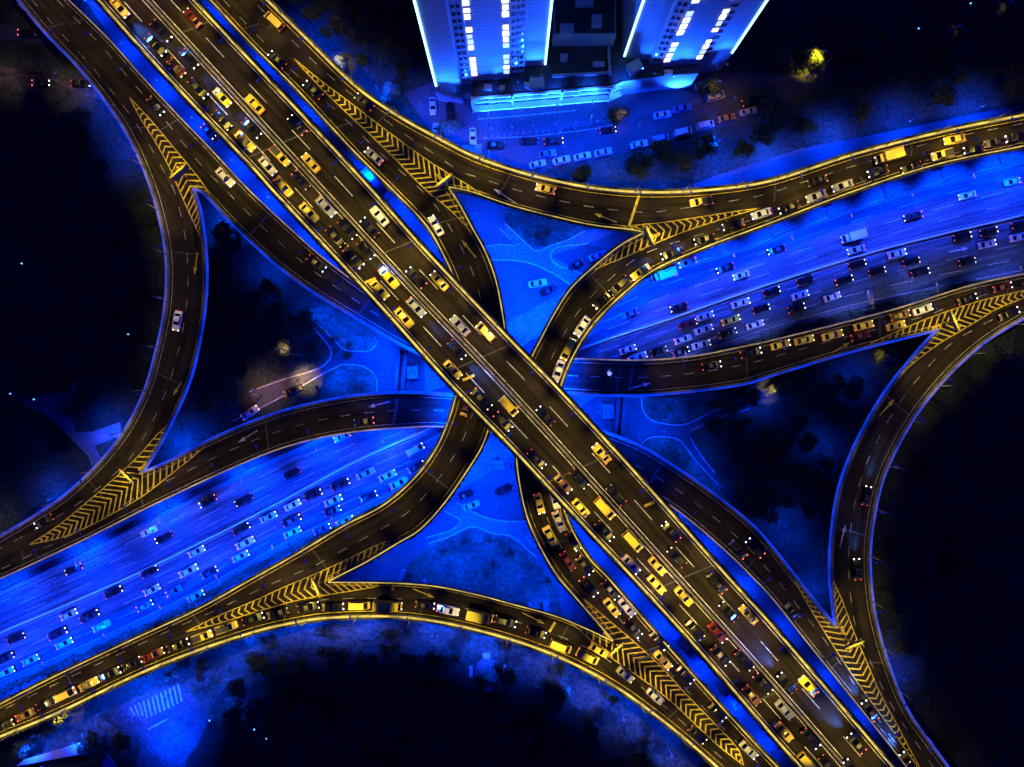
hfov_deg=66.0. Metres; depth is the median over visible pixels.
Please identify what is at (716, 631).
car
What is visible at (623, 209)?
elevated ramp
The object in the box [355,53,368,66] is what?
tree
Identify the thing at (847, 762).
car
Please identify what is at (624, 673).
car
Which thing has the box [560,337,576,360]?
van
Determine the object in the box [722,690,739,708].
van
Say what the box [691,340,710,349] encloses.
car
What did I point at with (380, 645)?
tree
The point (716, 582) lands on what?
car
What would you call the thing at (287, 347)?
tree
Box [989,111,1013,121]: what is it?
street lamp
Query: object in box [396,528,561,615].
planted island
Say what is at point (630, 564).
car
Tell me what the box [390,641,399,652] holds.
tree
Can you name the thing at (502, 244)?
kerb
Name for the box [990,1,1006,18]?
tree
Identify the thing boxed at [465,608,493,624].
truck
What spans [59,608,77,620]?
car
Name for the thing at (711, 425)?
tree
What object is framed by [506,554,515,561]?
tree
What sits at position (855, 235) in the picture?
truck
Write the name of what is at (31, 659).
car
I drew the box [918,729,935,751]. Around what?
street lamp
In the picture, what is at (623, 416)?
retaining wall
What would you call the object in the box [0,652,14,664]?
car
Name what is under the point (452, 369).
car
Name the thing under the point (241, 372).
tree
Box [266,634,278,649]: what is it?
tree
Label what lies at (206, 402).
tree
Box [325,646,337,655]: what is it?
tree
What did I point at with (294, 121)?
car
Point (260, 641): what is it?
tree
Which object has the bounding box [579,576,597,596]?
car
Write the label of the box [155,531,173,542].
car
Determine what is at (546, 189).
car
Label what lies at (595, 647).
car
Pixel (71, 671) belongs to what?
street lamp
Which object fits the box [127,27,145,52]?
street lamp
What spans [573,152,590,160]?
car
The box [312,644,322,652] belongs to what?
tree
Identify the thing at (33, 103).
tree
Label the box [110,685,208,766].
corner road
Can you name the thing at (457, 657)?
tree
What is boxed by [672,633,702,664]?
bus
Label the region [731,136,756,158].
tree
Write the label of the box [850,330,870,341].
car
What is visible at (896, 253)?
car
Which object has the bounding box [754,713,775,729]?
street lamp
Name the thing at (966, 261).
car
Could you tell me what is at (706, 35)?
tower
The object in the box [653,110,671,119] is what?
car
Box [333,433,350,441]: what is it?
car
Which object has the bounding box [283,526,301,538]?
car
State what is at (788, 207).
car
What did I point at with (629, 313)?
car
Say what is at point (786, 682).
car
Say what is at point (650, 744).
tree
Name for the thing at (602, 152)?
car
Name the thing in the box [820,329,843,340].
car
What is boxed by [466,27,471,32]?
window
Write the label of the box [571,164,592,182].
tree
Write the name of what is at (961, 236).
car
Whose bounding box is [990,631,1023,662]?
tree
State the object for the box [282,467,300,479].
car
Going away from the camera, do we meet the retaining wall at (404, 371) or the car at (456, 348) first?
the car at (456, 348)
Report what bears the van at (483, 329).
on the flyover
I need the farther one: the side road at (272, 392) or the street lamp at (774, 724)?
the side road at (272, 392)
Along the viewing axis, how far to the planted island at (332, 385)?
189.98 m
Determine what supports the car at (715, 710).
on the elevated ramp at (600, 276)
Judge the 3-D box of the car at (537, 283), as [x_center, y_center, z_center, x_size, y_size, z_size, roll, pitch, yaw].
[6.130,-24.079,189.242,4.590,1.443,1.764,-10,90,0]
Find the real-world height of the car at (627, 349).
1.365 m
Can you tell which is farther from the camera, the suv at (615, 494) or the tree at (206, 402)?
the tree at (206, 402)
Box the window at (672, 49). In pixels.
[668,47,675,51]
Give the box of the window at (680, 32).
[676,30,684,34]
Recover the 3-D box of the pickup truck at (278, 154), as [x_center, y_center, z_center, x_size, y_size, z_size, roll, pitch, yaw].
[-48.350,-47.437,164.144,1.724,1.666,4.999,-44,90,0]
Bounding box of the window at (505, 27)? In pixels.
[503,25,508,29]
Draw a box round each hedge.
[0,506,374,694]
[709,273,1022,352]
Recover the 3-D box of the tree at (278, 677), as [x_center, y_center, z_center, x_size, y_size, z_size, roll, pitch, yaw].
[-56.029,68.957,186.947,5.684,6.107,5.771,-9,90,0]
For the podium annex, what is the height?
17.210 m
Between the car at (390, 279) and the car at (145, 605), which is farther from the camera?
the car at (145, 605)
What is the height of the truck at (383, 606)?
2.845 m
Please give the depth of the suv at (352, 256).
163.56 m
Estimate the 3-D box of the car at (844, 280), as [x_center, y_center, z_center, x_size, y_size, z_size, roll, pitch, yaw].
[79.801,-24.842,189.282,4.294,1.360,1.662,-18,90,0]
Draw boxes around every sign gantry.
[118,463,145,483]
[169,164,188,180]
[310,575,333,597]
[435,173,452,189]
[603,632,624,656]
[644,225,659,246]
[839,625,863,649]
[863,288,873,310]
[930,312,960,330]
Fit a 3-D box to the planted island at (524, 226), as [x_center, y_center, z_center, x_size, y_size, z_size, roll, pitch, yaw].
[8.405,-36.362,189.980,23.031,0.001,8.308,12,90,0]
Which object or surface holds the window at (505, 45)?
in the tower at (467, 43)
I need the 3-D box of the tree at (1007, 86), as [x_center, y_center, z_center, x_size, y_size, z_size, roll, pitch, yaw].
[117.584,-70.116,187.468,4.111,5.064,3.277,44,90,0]
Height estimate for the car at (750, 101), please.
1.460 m
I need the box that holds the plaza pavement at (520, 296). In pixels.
[337,192,635,633]
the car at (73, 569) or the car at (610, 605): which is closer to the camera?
the car at (610, 605)
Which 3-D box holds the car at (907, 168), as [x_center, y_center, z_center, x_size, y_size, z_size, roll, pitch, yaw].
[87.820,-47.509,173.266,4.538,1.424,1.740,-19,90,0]
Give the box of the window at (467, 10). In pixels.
[463,8,469,12]
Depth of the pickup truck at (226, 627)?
172.90 m
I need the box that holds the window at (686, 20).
[682,18,690,22]
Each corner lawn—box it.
[38,715,137,766]
[183,642,286,755]
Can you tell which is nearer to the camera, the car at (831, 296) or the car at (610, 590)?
the car at (610, 590)
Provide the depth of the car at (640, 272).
173.03 m
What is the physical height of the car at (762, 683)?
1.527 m
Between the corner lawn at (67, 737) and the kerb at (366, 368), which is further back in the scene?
the corner lawn at (67, 737)
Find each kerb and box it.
[232,364,341,421]
[249,332,331,391]
[313,320,377,351]
[342,364,377,391]
[423,511,460,538]
[427,526,535,556]
[457,502,525,521]
[486,243,518,246]
[491,259,569,284]
[505,223,584,251]
[550,243,586,273]
[641,385,774,425]
[641,436,718,484]
[690,438,714,472]
[691,408,749,430]
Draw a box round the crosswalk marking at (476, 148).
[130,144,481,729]
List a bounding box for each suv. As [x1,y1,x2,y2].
[342,245,364,268]
[405,267,426,288]
[493,411,512,430]
[494,614,516,627]
[525,625,546,638]
[606,484,626,505]
[608,275,630,295]
[666,547,686,567]
[745,538,765,557]
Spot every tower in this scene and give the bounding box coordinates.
[413,0,552,102]
[616,0,767,76]
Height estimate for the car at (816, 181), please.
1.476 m
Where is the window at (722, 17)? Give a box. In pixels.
[718,14,726,19]
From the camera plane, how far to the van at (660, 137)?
188.19 m
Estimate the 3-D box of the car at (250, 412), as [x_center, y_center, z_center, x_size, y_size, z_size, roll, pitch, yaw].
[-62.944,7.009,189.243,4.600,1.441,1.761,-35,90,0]
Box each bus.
[360,167,388,197]
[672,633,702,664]
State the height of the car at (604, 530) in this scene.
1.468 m
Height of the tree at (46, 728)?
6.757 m
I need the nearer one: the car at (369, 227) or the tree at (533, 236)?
the car at (369, 227)
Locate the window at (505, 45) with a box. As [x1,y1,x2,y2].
[503,43,508,47]
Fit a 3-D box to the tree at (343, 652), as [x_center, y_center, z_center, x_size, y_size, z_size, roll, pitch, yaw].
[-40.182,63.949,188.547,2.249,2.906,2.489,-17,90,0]
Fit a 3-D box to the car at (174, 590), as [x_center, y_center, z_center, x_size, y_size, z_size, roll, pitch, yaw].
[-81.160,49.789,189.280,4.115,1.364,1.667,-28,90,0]
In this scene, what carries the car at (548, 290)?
on the plaza pavement at (520, 296)
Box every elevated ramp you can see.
[0,0,208,559]
[0,0,506,718]
[0,391,919,766]
[0,578,744,766]
[45,0,1023,396]
[238,0,1023,233]
[514,134,1023,766]
[828,294,1023,766]
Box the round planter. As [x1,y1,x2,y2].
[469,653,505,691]
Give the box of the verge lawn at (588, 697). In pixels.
[243,619,702,766]
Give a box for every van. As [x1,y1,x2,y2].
[53,686,77,702]
[264,11,284,32]
[348,600,369,609]
[405,442,424,456]
[475,322,496,342]
[498,395,518,416]
[548,637,571,653]
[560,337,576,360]
[576,647,599,664]
[593,496,615,519]
[621,529,642,551]
[650,134,668,142]
[673,127,692,137]
[696,120,713,130]
[704,91,724,102]
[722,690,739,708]
[796,750,815,766]
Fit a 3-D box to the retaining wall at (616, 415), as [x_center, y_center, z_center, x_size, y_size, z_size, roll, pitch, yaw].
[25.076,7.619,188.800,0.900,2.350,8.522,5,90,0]
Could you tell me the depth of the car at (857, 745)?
163.98 m
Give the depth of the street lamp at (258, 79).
156.79 m
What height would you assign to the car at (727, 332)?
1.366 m
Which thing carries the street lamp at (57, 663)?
on the highway verge
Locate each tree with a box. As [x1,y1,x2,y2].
[7,375,36,402]
[8,731,35,760]
[21,86,48,115]
[30,716,62,738]
[48,111,70,133]
[55,711,70,724]
[56,391,91,416]
[69,106,94,125]
[75,730,108,761]
[76,157,109,189]
[79,373,107,399]
[111,731,130,754]
[162,675,169,681]
[171,664,183,677]
[193,685,200,694]
[194,393,213,411]
[194,668,206,683]
[195,656,207,671]
[210,220,230,240]
[210,681,220,688]
[215,237,239,260]
[219,716,230,726]
[222,676,247,697]
[222,700,245,734]
[229,696,238,704]
[233,367,247,377]
[241,649,269,675]
[253,636,264,645]
[258,278,282,299]
[262,666,286,687]
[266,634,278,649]
[268,301,285,320]
[271,338,294,358]
[277,335,289,347]
[280,654,288,663]
[286,699,319,728]
[288,307,320,336]
[292,656,308,672]
[300,4,322,21]
[311,340,322,347]
[312,625,322,636]
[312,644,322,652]
[314,350,323,363]
[314,385,323,393]
[318,14,349,39]
[318,328,325,336]
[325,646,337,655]
[328,633,335,640]
[331,334,339,340]
[332,347,339,353]
[333,54,344,69]
[339,647,348,655]
[341,351,351,360]
[347,20,381,47]
[347,339,353,347]
[350,381,356,389]
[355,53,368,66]
[356,648,364,658]
[376,642,383,650]
[378,629,387,639]
[380,81,400,102]
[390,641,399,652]
[394,57,410,77]
[418,650,447,676]
[436,118,460,137]
[441,548,454,558]
[447,637,459,648]
[450,652,464,663]
[461,633,473,645]
[473,671,492,689]
[484,538,490,544]
[488,560,497,567]
[490,662,518,686]
[491,639,505,652]
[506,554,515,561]
[507,645,514,654]
[530,233,536,241]
[539,678,547,687]
[542,229,551,239]
[544,679,570,704]
[548,664,555,674]
[559,668,568,679]
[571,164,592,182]
[577,720,600,755]
[579,710,586,716]
[597,709,608,723]
[603,104,630,127]
[612,701,619,710]
[622,151,655,180]
[645,751,663,766]
[646,725,653,736]
[647,741,654,750]
[648,138,672,163]
[666,406,673,411]
[667,148,693,171]
[674,453,681,460]
[691,132,719,161]
[694,75,721,96]
[703,416,726,434]
[720,394,738,417]
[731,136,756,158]
[732,482,758,508]
[740,413,753,425]
[746,387,760,406]
[749,116,785,145]
[760,94,791,119]
[760,484,797,510]
[762,510,779,523]
[764,385,774,396]
[770,374,801,396]
[789,416,809,431]
[798,431,818,452]
[799,117,821,133]
[800,498,818,519]
[803,47,825,67]
[813,378,841,409]
[814,452,835,472]
[831,373,866,400]
[849,101,872,122]
[871,347,885,364]
[892,633,921,657]
[925,82,956,106]
[947,24,957,38]
[952,71,967,84]
[962,546,997,573]
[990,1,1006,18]
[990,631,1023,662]
[993,346,1023,374]
[998,79,1016,95]
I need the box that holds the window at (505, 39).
[503,37,508,41]
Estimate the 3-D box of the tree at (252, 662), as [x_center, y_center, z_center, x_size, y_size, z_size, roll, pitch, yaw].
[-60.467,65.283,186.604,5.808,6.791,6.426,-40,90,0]
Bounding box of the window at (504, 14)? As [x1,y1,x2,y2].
[502,11,508,16]
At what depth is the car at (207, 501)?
189.07 m
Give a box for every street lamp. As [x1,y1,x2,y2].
[18,684,39,708]
[41,653,73,669]
[41,708,66,722]
[50,714,80,727]
[66,662,85,685]
[85,28,110,42]
[91,685,114,697]
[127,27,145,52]
[164,66,180,90]
[201,106,215,127]
[218,35,241,51]
[256,74,276,88]
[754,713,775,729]
[809,668,823,691]
[846,712,861,737]
[874,724,898,738]
[886,187,913,199]
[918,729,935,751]
[944,169,975,181]
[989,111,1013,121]
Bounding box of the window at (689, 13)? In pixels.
[685,11,693,16]
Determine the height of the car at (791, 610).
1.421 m
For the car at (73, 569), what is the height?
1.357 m
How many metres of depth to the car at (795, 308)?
189.06 m
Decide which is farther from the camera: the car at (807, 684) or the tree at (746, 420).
the tree at (746, 420)
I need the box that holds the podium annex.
[550,0,615,45]
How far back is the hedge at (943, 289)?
189.16 m
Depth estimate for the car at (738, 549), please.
180.98 m
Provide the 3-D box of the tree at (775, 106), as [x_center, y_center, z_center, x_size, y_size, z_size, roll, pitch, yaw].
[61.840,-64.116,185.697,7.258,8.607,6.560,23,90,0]
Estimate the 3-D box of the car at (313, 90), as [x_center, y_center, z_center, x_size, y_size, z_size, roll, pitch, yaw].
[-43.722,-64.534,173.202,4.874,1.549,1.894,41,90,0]
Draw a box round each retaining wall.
[394,350,401,390]
[400,351,408,390]
[613,397,620,432]
[619,397,626,434]
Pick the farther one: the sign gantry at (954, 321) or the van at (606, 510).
the sign gantry at (954, 321)
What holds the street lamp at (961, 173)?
on the highway verge
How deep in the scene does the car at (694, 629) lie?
163.96 m
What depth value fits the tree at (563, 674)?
187.47 m
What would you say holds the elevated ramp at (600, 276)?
on the ground at (960, 722)
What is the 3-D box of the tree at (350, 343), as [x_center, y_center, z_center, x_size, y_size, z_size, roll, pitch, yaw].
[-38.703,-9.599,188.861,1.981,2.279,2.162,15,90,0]
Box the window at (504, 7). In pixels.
[502,5,507,9]
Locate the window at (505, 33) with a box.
[503,31,508,35]
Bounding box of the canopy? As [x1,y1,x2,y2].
[17,734,119,766]
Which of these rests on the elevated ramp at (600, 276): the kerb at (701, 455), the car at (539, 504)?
the car at (539, 504)
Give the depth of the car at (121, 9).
164.02 m
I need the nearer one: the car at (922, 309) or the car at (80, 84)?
the car at (922, 309)
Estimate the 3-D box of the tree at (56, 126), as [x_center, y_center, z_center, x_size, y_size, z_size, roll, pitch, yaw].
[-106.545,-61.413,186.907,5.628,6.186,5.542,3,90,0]
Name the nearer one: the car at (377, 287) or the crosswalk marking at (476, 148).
the car at (377, 287)
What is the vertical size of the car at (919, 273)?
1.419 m
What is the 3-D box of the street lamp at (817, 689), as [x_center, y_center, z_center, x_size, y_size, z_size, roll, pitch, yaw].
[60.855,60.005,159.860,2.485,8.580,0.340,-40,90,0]
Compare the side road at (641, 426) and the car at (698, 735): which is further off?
the side road at (641, 426)
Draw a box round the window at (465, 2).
[462,0,468,5]
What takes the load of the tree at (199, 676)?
on the corner lawn at (223, 673)
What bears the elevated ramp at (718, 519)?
on the ground at (960, 722)
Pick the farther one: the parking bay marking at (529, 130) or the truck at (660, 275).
the parking bay marking at (529, 130)
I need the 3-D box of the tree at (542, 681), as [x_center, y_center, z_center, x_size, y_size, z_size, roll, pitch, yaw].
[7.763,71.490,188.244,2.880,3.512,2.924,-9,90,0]
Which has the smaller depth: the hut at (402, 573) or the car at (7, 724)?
the car at (7, 724)
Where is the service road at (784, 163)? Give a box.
[681,104,1023,188]
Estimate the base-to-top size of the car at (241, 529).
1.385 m
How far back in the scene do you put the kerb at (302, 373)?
189.85 m
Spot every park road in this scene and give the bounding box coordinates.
[0,25,53,44]
[0,66,100,97]
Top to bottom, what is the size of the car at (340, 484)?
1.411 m
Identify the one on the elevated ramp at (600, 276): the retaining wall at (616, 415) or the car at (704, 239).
the car at (704, 239)
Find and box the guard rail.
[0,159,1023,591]
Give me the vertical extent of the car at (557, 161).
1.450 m
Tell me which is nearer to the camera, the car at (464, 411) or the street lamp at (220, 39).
the street lamp at (220, 39)
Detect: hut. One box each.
[396,569,405,580]
[407,366,417,378]
[491,460,503,469]
[543,600,548,611]
[602,404,613,418]
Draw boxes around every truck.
[191,629,213,643]
[214,620,238,635]
[269,144,290,166]
[372,599,401,612]
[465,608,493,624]
[650,266,677,282]
[689,196,712,207]
[840,228,867,243]
[873,146,905,164]
[930,147,954,160]
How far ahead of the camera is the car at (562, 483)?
164.01 m
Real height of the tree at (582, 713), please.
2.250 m
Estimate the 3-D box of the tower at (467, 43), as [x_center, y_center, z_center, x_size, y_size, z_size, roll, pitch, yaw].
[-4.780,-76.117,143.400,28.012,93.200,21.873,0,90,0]
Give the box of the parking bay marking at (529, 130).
[478,110,611,157]
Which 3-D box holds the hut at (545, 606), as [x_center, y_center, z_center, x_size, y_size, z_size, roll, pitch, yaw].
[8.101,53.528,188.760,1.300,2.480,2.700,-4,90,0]
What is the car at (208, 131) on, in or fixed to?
on the under flyover pavement at (642, 602)
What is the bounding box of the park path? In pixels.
[20,377,120,466]
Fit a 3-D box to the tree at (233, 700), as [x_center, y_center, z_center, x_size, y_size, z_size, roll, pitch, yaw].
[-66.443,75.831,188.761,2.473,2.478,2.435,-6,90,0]
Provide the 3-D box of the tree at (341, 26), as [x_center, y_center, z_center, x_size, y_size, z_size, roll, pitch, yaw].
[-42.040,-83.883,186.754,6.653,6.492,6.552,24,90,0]
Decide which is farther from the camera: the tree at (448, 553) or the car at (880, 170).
the tree at (448, 553)
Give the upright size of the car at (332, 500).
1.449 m
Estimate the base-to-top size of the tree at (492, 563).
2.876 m
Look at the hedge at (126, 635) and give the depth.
189.18 m
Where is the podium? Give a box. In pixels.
[470,31,697,128]
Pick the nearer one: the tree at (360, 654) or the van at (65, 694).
the van at (65, 694)
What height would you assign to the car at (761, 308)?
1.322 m
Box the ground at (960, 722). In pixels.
[0,0,1023,766]
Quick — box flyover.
[92,0,898,766]
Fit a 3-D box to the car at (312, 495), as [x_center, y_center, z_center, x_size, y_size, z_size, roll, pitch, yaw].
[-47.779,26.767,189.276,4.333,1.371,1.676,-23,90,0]
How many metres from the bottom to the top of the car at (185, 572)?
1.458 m
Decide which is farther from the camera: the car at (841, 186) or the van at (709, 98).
the van at (709, 98)
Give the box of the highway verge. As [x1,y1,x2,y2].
[0,151,1023,700]
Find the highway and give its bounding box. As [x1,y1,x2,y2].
[0,162,1023,682]
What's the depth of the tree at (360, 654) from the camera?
188.07 m
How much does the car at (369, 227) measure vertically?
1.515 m
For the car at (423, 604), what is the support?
on the elevated ramp at (673, 715)
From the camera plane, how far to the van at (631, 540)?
163.04 m
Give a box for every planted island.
[302,366,375,401]
[308,304,376,349]
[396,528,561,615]
[504,207,589,247]
[553,245,602,272]
[642,392,742,422]
[643,439,727,501]
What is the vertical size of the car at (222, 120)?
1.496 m
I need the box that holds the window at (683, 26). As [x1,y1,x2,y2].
[679,24,687,28]
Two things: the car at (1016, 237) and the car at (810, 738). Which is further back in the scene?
the car at (1016, 237)
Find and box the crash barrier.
[0,214,1023,633]
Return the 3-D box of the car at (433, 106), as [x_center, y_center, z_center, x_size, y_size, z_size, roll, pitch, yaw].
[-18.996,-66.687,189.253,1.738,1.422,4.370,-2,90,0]
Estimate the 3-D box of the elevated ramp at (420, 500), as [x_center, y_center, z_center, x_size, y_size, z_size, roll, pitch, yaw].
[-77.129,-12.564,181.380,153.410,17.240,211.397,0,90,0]
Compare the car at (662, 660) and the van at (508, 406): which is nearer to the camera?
the van at (508, 406)
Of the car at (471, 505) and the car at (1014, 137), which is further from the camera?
the car at (471, 505)
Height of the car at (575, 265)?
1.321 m
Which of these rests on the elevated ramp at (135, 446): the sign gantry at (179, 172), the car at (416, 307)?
the sign gantry at (179, 172)
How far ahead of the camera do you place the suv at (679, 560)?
163.66 m
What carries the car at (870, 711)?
on the elevated ramp at (718, 519)
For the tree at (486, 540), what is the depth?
188.40 m
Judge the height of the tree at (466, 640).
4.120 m
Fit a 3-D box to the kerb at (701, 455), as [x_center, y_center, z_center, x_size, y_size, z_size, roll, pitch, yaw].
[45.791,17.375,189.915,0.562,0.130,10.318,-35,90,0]
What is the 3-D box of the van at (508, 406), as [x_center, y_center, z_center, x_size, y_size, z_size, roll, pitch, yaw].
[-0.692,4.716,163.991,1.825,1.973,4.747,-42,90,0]
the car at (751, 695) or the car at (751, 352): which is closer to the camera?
the car at (751, 695)
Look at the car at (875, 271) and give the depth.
189.10 m
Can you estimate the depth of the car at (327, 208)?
163.93 m
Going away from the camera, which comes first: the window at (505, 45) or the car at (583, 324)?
the window at (505, 45)
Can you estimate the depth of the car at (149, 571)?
189.07 m
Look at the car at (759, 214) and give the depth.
173.05 m
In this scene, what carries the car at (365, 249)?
on the flyover
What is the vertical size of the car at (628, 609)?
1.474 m
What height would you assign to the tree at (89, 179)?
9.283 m
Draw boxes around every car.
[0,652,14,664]
[0,666,15,677]
[0,718,14,731]
[6,632,25,644]
[15,707,36,721]
[17,28,36,36]
[21,654,39,666]
[32,79,49,86]
[34,514,54,528]
[36,696,55,710]
[47,627,67,640]
[54,637,73,649]
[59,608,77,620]
[64,563,83,574]
[71,80,90,87]
[78,676,99,691]
[79,609,99,623]
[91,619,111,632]
[98,666,121,681]
[104,585,122,598]
[109,0,129,18]
[121,655,142,670]
[136,599,153,611]
[140,525,157,537]
[140,565,158,577]
[141,646,164,662]
[143,584,160,595]
[144,33,166,56]
[146,96,164,115]
[150,19,172,42]
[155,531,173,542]
[165,584,182,596]
[166,637,189,652]
[167,57,186,77]
[172,310,183,330]
[178,563,198,577]
[179,48,198,69]
[183,8,202,28]
[186,590,204,602]
[187,77,208,98]
[188,545,205,557]
[198,494,216,507]
[200,123,215,139]
[200,566,217,578]
[211,109,232,130]
[212,87,231,107]
[215,167,234,186]
[231,550,249,562]
[232,522,250,535]
[234,130,255,151]
[234,492,252,506]
[235,536,254,549]
[240,405,259,420]
[241,118,261,138]
[241,611,264,625]
[244,93,265,115]
[258,156,277,175]
[259,511,277,523]
[267,607,288,619]
[268,51,286,69]
[273,175,293,197]
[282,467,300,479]
[282,514,301,526]
[283,385,302,396]
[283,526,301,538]
[284,499,300,511]
[287,115,307,135]
[291,170,310,189]
[297,600,319,612]
[298,201,319,222]
[301,153,320,172]
[303,80,323,99]
[304,489,322,500]
[306,254,326,271]
[312,523,330,534]
[315,195,336,217]
[322,602,343,610]
[323,494,342,506]
[323,505,340,516]
[325,226,345,247]
[330,478,349,490]
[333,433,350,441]
[335,515,352,525]
[337,218,357,239]
[354,93,374,111]
[354,417,374,425]
[356,240,374,259]
[356,467,375,479]
[358,490,377,502]
[360,217,379,237]
[364,147,383,165]
[369,279,389,299]
[370,205,389,226]
[378,266,399,288]
[378,469,396,481]
[389,476,407,489]
[394,307,413,327]
[406,297,425,317]
[407,460,423,473]
[415,600,434,609]
[428,215,444,236]
[429,96,436,115]
[430,271,448,290]
[432,123,438,133]
[436,603,459,615]
[443,360,462,378]
[446,101,452,120]
[447,339,465,359]
[449,315,470,336]
[457,489,474,500]
[460,404,468,416]
[462,500,479,510]
[469,127,476,144]
[471,388,491,409]
[486,141,504,148]
[494,483,513,495]
[521,137,537,145]
[527,449,546,468]
[528,278,546,287]
[529,159,545,169]
[533,493,544,513]
[535,183,555,194]
[536,406,554,425]
[538,149,555,158]
[539,284,557,296]
[542,525,557,547]
[544,137,562,145]
[550,495,560,509]
[552,155,570,165]
[552,360,564,382]
[552,510,565,532]
[554,474,572,493]
[559,551,575,570]
[565,531,580,550]
[567,258,584,271]
[569,468,588,488]
[571,498,589,517]
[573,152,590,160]
[573,315,590,336]
[575,555,593,574]
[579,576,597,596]
[588,250,604,261]
[588,641,609,657]
[592,292,610,309]
[592,443,611,463]
[594,147,611,157]
[594,520,613,541]
[599,126,615,134]
[601,579,619,599]
[602,597,620,617]
[616,666,634,682]
[618,597,635,616]
[619,344,636,354]
[620,308,638,319]
[621,554,640,574]
[624,618,641,637]
[627,351,647,359]
[630,140,647,149]
[630,263,650,280]
[645,686,664,704]
[646,573,666,594]
[647,556,666,575]
[649,630,668,650]
[650,346,666,356]
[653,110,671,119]
[653,650,672,669]
[660,247,683,260]
[661,521,680,541]
[670,302,687,311]
[671,346,689,357]
[672,103,691,113]
[673,334,691,344]
[673,585,693,606]
[676,664,694,683]
[678,257,697,267]
[678,318,696,329]
[684,619,704,638]
[687,724,706,743]
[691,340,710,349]
[693,233,715,245]
[694,324,712,334]
[696,311,713,321]
[701,360,721,370]
[706,572,726,593]
[707,621,726,642]
[707,702,726,721]
[710,644,730,666]
[716,262,734,273]
[718,113,735,122]
[718,327,736,337]
[718,601,738,621]
[721,219,744,230]
[721,314,740,325]
[728,539,747,558]
[730,298,749,308]
[732,270,749,279]
[734,649,753,670]
[738,604,758,624]
[738,739,757,759]
[739,107,756,116]
[739,347,761,358]
[741,96,761,106]
[741,684,760,705]
[745,320,763,329]
[751,207,771,219]
[752,304,769,313]
[752,672,772,693]
[762,286,779,296]
[767,244,785,254]
[770,339,790,350]
[774,698,794,720]
[774,721,793,741]
[776,672,796,693]
[778,200,800,214]
[783,601,799,619]
[787,303,805,313]
[791,290,808,300]
[794,335,814,344]
[796,274,813,285]
[798,675,818,696]
[800,727,820,748]
[805,189,827,202]
[806,175,827,187]
[817,754,833,766]
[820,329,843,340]
[823,292,840,301]
[831,179,853,192]
[834,275,853,285]
[842,758,855,766]
[846,244,865,254]
[846,732,866,753]
[847,259,865,268]
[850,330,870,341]
[851,558,861,579]
[852,320,873,330]
[860,486,871,505]
[860,699,878,721]
[866,165,888,177]
[867,267,885,275]
[886,320,905,330]
[887,248,906,258]
[889,309,910,320]
[898,751,915,766]
[900,161,922,173]
[902,211,922,221]
[902,257,919,266]
[910,268,929,278]
[911,303,932,315]
[942,134,965,145]
[952,231,971,240]
[956,293,977,305]
[957,190,976,200]
[957,257,975,266]
[962,144,984,154]
[977,239,996,248]
[979,226,997,236]
[982,137,1005,148]
[991,282,1012,292]
[997,306,1019,320]
[1003,177,1020,186]
[1004,131,1023,143]
[1008,232,1023,241]
[1010,220,1023,228]
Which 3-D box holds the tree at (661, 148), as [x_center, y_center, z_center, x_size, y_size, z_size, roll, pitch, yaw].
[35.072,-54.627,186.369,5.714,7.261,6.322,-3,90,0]
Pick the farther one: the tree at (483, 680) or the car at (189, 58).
the tree at (483, 680)
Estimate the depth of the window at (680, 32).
162.83 m
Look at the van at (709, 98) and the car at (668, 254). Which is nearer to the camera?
the car at (668, 254)
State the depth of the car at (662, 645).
172.99 m
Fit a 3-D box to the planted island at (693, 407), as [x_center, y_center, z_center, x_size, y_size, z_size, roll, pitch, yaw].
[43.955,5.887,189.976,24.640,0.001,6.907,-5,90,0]
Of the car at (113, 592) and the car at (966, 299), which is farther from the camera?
the car at (113, 592)
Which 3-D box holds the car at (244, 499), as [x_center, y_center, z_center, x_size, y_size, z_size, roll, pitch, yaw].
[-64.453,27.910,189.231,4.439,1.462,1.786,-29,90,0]
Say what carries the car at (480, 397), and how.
on the flyover
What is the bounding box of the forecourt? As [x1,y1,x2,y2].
[404,71,798,147]
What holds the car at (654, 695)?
on the elevated ramp at (673, 715)
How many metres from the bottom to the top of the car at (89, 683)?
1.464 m
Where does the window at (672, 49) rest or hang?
in the tower at (706, 35)
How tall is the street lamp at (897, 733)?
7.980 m
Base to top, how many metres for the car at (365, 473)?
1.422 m
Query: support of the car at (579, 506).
on the flyover
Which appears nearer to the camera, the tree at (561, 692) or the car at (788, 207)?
the car at (788, 207)
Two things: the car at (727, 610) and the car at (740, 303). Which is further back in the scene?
the car at (740, 303)
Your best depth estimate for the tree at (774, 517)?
186.27 m
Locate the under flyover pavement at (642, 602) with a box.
[86,0,901,766]
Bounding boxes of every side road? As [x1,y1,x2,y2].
[232,316,424,418]
[249,366,310,408]
[581,389,777,489]
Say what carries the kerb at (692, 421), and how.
on the planted island at (693, 407)
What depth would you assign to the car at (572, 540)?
172.98 m
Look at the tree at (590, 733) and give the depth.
183.65 m
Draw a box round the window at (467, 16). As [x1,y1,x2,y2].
[464,14,469,19]
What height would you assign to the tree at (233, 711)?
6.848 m
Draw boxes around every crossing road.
[429,502,540,552]
[486,225,611,283]
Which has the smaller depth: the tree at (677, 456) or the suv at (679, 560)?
the suv at (679, 560)
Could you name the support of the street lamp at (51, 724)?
on the ground at (960, 722)
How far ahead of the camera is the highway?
189.98 m

